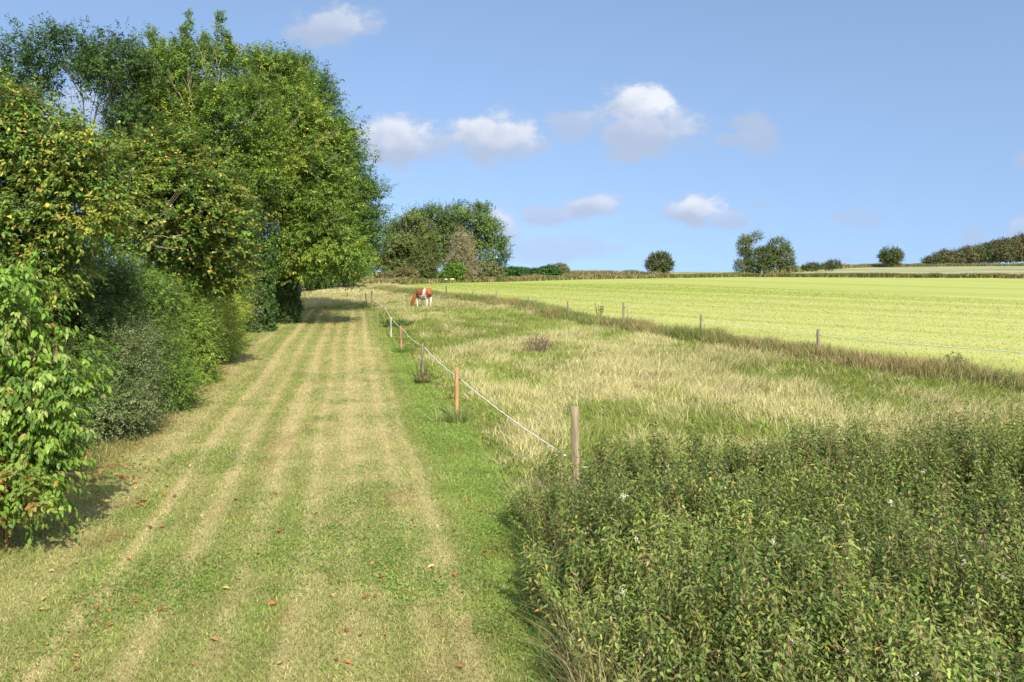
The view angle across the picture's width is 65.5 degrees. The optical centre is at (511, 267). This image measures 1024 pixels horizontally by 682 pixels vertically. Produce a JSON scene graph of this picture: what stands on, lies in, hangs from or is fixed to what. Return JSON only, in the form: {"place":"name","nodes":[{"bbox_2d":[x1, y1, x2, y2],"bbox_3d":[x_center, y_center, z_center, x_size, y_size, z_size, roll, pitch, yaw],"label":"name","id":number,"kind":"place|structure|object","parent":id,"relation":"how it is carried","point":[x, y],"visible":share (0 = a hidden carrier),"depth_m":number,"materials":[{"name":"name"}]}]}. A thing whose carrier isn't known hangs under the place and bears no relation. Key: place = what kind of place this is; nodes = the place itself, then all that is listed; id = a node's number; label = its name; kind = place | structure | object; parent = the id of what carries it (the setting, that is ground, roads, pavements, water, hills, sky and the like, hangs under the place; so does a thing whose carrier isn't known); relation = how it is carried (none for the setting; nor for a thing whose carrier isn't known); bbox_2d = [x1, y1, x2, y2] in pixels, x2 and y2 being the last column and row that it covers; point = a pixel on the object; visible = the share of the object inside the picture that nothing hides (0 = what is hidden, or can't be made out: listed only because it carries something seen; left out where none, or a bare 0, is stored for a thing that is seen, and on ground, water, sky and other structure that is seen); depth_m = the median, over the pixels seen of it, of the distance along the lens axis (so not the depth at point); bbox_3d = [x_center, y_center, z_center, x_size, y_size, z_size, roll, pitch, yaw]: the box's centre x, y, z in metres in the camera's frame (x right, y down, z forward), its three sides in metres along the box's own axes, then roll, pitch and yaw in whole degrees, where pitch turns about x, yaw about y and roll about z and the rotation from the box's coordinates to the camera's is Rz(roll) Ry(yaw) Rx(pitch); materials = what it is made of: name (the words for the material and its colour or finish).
{"place":"outdoors","nodes":[
{"label":"outdoors","id":0,"kind":"place"},
{"bbox_2d":[0,308,579,681],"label":"lawn","id":1,"kind":"structure","parent":0,"point":[434,561],"depth_m":9.65,"materials":[{"name":"green plant"}]},
{"bbox_2d":[0,251,122,547],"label":"leaved shrub","id":2,"kind":"object","parent":1,"relation":"on","point":[30,423],"visible":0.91,"depth_m":9.32,"materials":[{"name":"green plant"}]},
{"bbox_2d":[12,324,267,518],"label":"hedge foot grass","id":3,"kind":"structure","parent":1,"relation":"on","point":[95,455],"depth_m":14.71,"materials":[{"name":"green plant"}]},
{"bbox_2d":[90,248,219,413],"bbox_3d":[-8.858,1.806,19.227,2.788,4.703,4.613,0,0,-40],"label":"hedge shrub","id":4,"kind":"object","parent":1,"relation":"on","point":[162,291],"visible":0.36,"depth_m":18.83,"materials":[{"name":"green plant"}]},
{"bbox_2d":[61,114,276,348],"bbox_3d":[-9.474,-0.475,22.542,6.507,8.108,4.477,0,0,-43],"label":"hazel tree","id":5,"kind":"object","parent":1,"relation":"on","point":[188,183],"visible":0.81,"depth_m":22.20,"materials":[{"name":"green plant"}]},
{"bbox_2d":[136,252,240,385],"bbox_3d":[-9.728,1.664,23.146,3.076,5.112,4.693,0,0,-39],"label":"hedge shrub","id":6,"kind":"object","parent":1,"relation":"on","point":[205,350],"visible":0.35,"depth_m":22.73,"materials":[{"name":"green plant"}]},
{"bbox_2d":[271,263,303,323],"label":"ivy trunk","id":7,"kind":"object","parent":1,"relation":"on","point":[289,300],"visible":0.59,"depth_m":42.67,"materials":[{"name":"green plant"}]},
{"bbox_2d":[214,39,379,316],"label":"ash tree","id":8,"kind":"object","parent":1,"relation":"on","point":[304,238],"visible":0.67,"depth_m":40.67,"materials":[{"name":"green plant"}]},
{"bbox_2d":[281,46,400,308],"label":"ash tree","id":9,"kind":"object","parent":1,"relation":"on","point":[373,214],"visible":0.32,"depth_m":49.51,"materials":[{"name":"green plant"}]},
{"bbox_2d":[390,317,391,336],"bbox_3d":[-5.380,2.811,35.575,0.137,1.202,0.083,0,0,0],"label":"fence post","id":10,"kind":"object","parent":1,"relation":"on","point":[390,326],"visible":0.81,"depth_m":35.54,"materials":[{"name":"white wood"}]},
{"bbox_2d":[379,318,412,326],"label":"dock plant","id":11,"kind":"object","parent":1,"relation":"on","point":[387,322],"visible":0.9,"depth_m":40.37,"materials":[{"name":"green plant"}]},
{"bbox_2d":[399,326,401,349],"bbox_3d":[-4.194,2.855,30.220,0.159,1.268,0.101,0,0,0],"label":"fence post","id":12,"kind":"object","parent":1,"relation":"on","point":[400,329],"visible":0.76,"depth_m":30.18,"materials":[{"name":"brown wood"}]},
{"bbox_2d":[390,345,413,352],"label":"grass tuft","id":13,"kind":"object","parent":1,"relation":"on","point":[403,350],"visible":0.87,"depth_m":29.94,"materials":[{"name":"green plant"}]},
{"bbox_2d":[415,359,428,376],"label":"climbing weed","id":14,"kind":"object","parent":1,"relation":"on","point":[426,365],"visible":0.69,"depth_m":22.85,"materials":[{"name":"green plant"}]},
{"bbox_2d":[421,343,424,371],"bbox_3d":[-2.557,2.875,22.944,0.121,1.372,0.066,0,0,0],"label":"fence post","id":15,"kind":"object","parent":1,"relation":"on","point":[422,346],"visible":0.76,"depth_m":22.92,"materials":[{"name":"brown wood"}]},
{"bbox_2d":[413,371,433,383],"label":"grass tuft","id":16,"kind":"object","parent":1,"relation":"on","point":[421,379],"visible":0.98,"depth_m":22.45,"materials":[{"name":"green plant"}]},
{"bbox_2d":[404,400,471,421],"bbox_3d":[-1.639,2.995,17.077,2.103,0.602,1.310,0,0,31],"label":"grass tuft","id":17,"kind":"object","parent":1,"relation":"on","point":[440,412],"visible":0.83,"depth_m":16.94,"materials":[{"name":"green plant"}]},
{"bbox_2d":[441,404,473,423],"bbox_3d":[-1.150,3.093,16.962,0.954,0.405,0.994,0,0,0],"label":"grass tuft","id":18,"kind":"object","parent":1,"relation":"on","point":[463,416],"visible":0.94,"depth_m":16.80,"materials":[{"name":"green plant"}]},
{"bbox_2d":[455,367,460,414],"bbox_3d":[-1.165,2.868,17.169,0.148,1.435,0.094,0,0,0],"label":"fence post","id":19,"kind":"object","parent":1,"relation":"on","point":[457,378],"visible":0.75,"depth_m":17.13,"materials":[{"name":"brown wood"}]},
{"bbox_2d":[424,347,454,374],"bbox_3d":[-1.820,2.353,20.057,0.038,0.160,5.948,0,0,-14],"label":"fence rope","id":20,"kind":"object","parent":19,"relation":"attached to","point":[439,362],"visible":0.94,"depth_m":20.06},
{"bbox_2d":[460,379,565,455],"bbox_3d":[-0.161,2.583,14.411,0.033,0.371,5.837,0,0,-19],"label":"fence rope","id":21,"kind":"object","parent":19,"relation":"attached to","point":[512,419],"visible":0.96,"depth_m":13.91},
{"bbox_2d":[0,268,1023,440],"bbox_3d":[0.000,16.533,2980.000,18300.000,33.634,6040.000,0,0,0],"label":"ground","id":22,"kind":"structure","parent":0,"point":[428,283],"depth_m":118.24,"materials":[{"name":"green plant"}]},
{"bbox_2d":[0,452,69,551],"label":"shrub","id":23,"kind":"object","parent":22,"relation":"on","point":[34,505],"visible":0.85,"depth_m":8.89,"materials":[{"name":"green plant"}]},
{"bbox_2d":[0,238,165,421],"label":"hedge shrub","id":24,"kind":"object","parent":22,"relation":"on","point":[102,303],"visible":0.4,"depth_m":16.49,"materials":[{"name":"green plant"}]},
{"bbox_2d":[0,68,166,379],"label":"cherry tree","id":25,"kind":"object","parent":22,"relation":"on","point":[44,162],"visible":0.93,"depth_m":14.17,"materials":[{"name":"green plant"}]},
{"bbox_2d":[0,12,177,283],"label":"locust tree","id":26,"kind":"object","parent":22,"relation":"on","point":[89,62],"visible":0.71,"depth_m":32.42,"materials":[{"name":"green plant"}]},
{"bbox_2d":[53,312,186,447],"bbox_3d":[-7.774,2.470,15.642,2.657,3.189,3.314,0,0,-19],"label":"hedge shrub","id":27,"kind":"object","parent":22,"relation":"on","point":[130,407],"visible":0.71,"depth_m":15.44,"materials":[{"name":"green plant"}]},
{"bbox_2d":[97,6,312,243],"bbox_3d":[-14.930,-4.358,37.230,10.194,15.544,7.857,0,0,34],"label":"ash tree","id":28,"kind":"object","parent":22,"relation":"on","point":[222,104],"visible":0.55,"depth_m":36.00,"materials":[{"name":"green plant"}]},
{"bbox_2d":[179,249,265,363],"bbox_3d":[-10.733,1.473,28.839,3.744,4.887,5.957,0,0,0],"label":"hedge shrub","id":29,"kind":"object","parent":22,"relation":"on","point":[241,310],"visible":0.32,"depth_m":28.15,"materials":[{"name":"green plant"}]},
{"bbox_2d":[237,240,280,332],"bbox_3d":[-12.175,1.179,38.204,2.125,5.142,2.040,0,0,0],"label":"ivy trunk","id":30,"kind":"object","parent":22,"relation":"on","point":[262,298],"visible":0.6,"depth_m":37.84,"materials":[{"name":"green plant"}]},
{"bbox_2d":[302,264,341,290],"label":"background tree","id":31,"kind":"object","parent":22,"relation":"on","point":[322,283],"visible":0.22,"depth_m":79.19,"materials":[{"name":"green plant"}]},
{"bbox_2d":[326,242,375,287],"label":"background tree","id":32,"kind":"object","parent":22,"relation":"on","point":[345,283],"visible":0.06,"depth_m":83.35,"materials":[{"name":"green plant"}]},
{"bbox_2d":[379,264,420,278],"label":"bush","id":33,"kind":"object","parent":22,"relation":"on","point":[401,272],"visible":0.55,"depth_m":103.28,"materials":[{"name":"green plant"}]},
{"bbox_2d":[367,209,449,278],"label":"brown tinged tree","id":34,"kind":"object","parent":22,"relation":"on","point":[394,255],"visible":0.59,"depth_m":110.81,"materials":[{"name":"green plant"}]},
{"bbox_2d":[403,238,441,278],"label":"conifer","id":35,"kind":"object","parent":22,"relation":"on","point":[422,262],"visible":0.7,"depth_m":105.31,"materials":[{"name":"green plant"}]},
{"bbox_2d":[437,260,466,280],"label":"bush","id":36,"kind":"object","parent":22,"relation":"on","point":[453,269],"visible":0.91,"depth_m":103.25,"materials":[{"name":"green plant"}]},
{"bbox_2d":[399,198,514,276],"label":"ash tree","id":37,"kind":"object","parent":22,"relation":"on","point":[446,222],"visible":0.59,"depth_m":118.25,"materials":[{"name":"green plant"}]},
{"bbox_2d":[466,258,507,278],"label":"bush","id":38,"kind":"object","parent":22,"relation":"on","point":[492,267],"visible":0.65,"depth_m":107.18,"materials":[{"name":"green plant"}]},
{"bbox_2d":[503,263,563,276],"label":"long hedge","id":39,"kind":"object","parent":22,"relation":"on","point":[548,269],"visible":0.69,"depth_m":123.08,"materials":[{"name":"green plant"}]},
{"bbox_2d":[554,262,571,272],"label":"bush","id":40,"kind":"object","parent":22,"relation":"on","point":[564,267],"visible":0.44,"depth_m":125.35,"materials":[{"name":"green plant"}]},
{"bbox_2d":[643,250,674,272],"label":"round tree","id":41,"kind":"object","parent":22,"relation":"on","point":[652,263],"visible":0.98,"depth_m":140.09,"materials":[{"name":"green plant"}]},
{"bbox_2d":[359,262,1023,283],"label":"field margin grass","id":42,"kind":"structure","parent":22,"relation":"on","point":[596,274],"depth_m":124.30,"materials":[{"name":"green plant"}]},
{"bbox_2d":[700,314,701,331],"bbox_3d":[8.000,2.709,33.603,0.148,1.466,0.094,0,0,0],"label":"fence post","id":43,"kind":"object","parent":22,"relation":"on","point":[700,321],"visible":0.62,"depth_m":33.56,"materials":[{"name":"brown wood"}]},
{"bbox_2d":[732,229,763,272],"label":"tall willow","id":44,"kind":"object","parent":22,"relation":"on","point":[746,242],"visible":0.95,"depth_m":145.58,"materials":[{"name":"green plant"}]},
{"bbox_2d":[744,243,780,273],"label":"willow bush","id":45,"kind":"object","parent":22,"relation":"on","point":[758,264],"visible":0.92,"depth_m":144.80,"materials":[{"name":"green plant"}]},
{"bbox_2d":[761,234,797,272],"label":"willow bush","id":46,"kind":"object","parent":22,"relation":"on","point":[784,249],"visible":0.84,"depth_m":145.10,"materials":[{"name":"green plant"}]},
{"bbox_2d":[800,261,823,271],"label":"bush","id":47,"kind":"object","parent":22,"relation":"on","point":[813,266],"visible":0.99,"depth_m":164.62,"materials":[{"name":"green plant"}]},
{"bbox_2d":[821,259,844,270],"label":"bush","id":48,"kind":"object","parent":22,"relation":"on","point":[835,264],"visible":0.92,"depth_m":167.50,"materials":[{"name":"green plant"}]},
{"bbox_2d":[875,244,906,266],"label":"round tree","id":49,"kind":"object","parent":22,"relation":"on","point":[886,257],"visible":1,"depth_m":220.79,"materials":[{"name":"green plant"}]},
{"bbox_2d":[919,232,1023,263],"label":"woodland","id":50,"kind":"object","parent":22,"relation":"on","point":[1009,250],"visible":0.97,"depth_m":261.55,"materials":[{"name":"green plant"}]},
{"bbox_2d":[0,0,1023,271],"label":"sky","id":51,"kind":"structure","parent":0,"point":[603,134],"materials":[{"name":"blue"}]},
{"bbox_2d":[300,282,1023,681],"bbox_3d":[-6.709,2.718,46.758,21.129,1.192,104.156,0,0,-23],"label":"meadow","id":52,"kind":"structure","parent":0,"point":[503,452],"depth_m":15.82,"materials":[{"name":"green plant"}]},
{"bbox_2d":[410,288,432,305],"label":"cow","id":53,"kind":"object","parent":52,"relation":"on","point":[422,294],"visible":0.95,"depth_m":54.67},
{"bbox_2d":[520,334,557,352],"bbox_3d":[0.990,2.860,29.672,1.221,0.764,1.257,0,0,33],"label":"dead thistle","id":54,"kind":"object","parent":52,"relation":"on","point":[543,341],"visible":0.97,"depth_m":29.58,"materials":[{"name":"brown plant"}]},
{"bbox_2d":[570,405,580,490],"bbox_3d":[0.936,2.815,11.702,0.160,1.560,0.126,0,0,0],"label":"fence post","id":55,"kind":"object","parent":52,"relation":"on","point":[575,435],"visible":0.66,"depth_m":11.66,"materials":[{"name":"brown wood"}]},
{"bbox_2d":[367,284,1023,392],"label":"verge grass","id":56,"kind":"structure","parent":52,"relation":"on","point":[952,370],"depth_m":28.67,"materials":[{"name":"plant"}]},
{"bbox_2d":[453,364,1023,681],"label":"nettle bed","id":57,"kind":"object","parent":52,"relation":"on","point":[826,548],"visible":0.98,"depth_m":7.11,"materials":[{"name":"green plant"}]},
{"bbox_2d":[563,444,1005,680],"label":"thistle down","id":58,"kind":"object","parent":57,"relation":"on","point":[792,640],"visible":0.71,"depth_m":6.68,"materials":[{"name":"white plant"}]},
{"bbox_2d":[816,329,819,348],"bbox_3d":[10.743,2.836,27.887,0.156,1.361,0.098,0,0,-16],"label":"fence post","id":59,"kind":"object","parent":52,"relation":"on","point":[818,338],"visible":0.65,"depth_m":27.84,"materials":[{"name":"brown wood"}]},
{"bbox_2d":[704,320,812,334],"bbox_3d":[9.396,2.300,30.741,0.022,0.178,6.347,0,0,-26],"label":"fence rope","id":60,"kind":"object","parent":59,"relation":"attached to","point":[757,328],"visible":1,"depth_m":30.78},
{"bbox_2d":[820,335,1023,352],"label":"fence rope","id":61,"kind":"object","parent":59,"relation":"attached to","point":[924,344],"visible":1,"depth_m":24.09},
{"bbox_2d":[302,277,1023,373],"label":"field","id":62,"kind":"structure","parent":0,"point":[1000,289],"depth_m":56.44,"materials":[{"name":"plant"}]},
{"bbox_2d":[436,220,492,280],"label":"dead conifer","id":63,"kind":"object","parent":62,"relation":"on","point":[464,254],"visible":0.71,"depth_m":105.62,"materials":[{"name":"brown plant"}]},
{"bbox_2d":[594,302,603,314],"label":"verge sapling","id":64,"kind":"object","parent":62,"relation":"on","point":[600,309],"visible":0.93,"depth_m":47.32,"materials":[{"name":"green plant"}]},
{"bbox_2d":[944,351,965,364],"bbox_3d":[14.266,2.959,25.686,0.716,0.629,0.896,0,0,43],"label":"verge weed","id":65,"kind":"object","parent":62,"relation":"on","point":[948,356],"visible":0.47,"depth_m":25.57,"materials":[{"name":"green plant"}]},
{"bbox_2d":[800,266,1023,273],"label":"crop field","id":66,"kind":"structure","parent":0,"point":[974,269],"depth_m":176.92,"materials":[{"name":"plant"}]}
]}

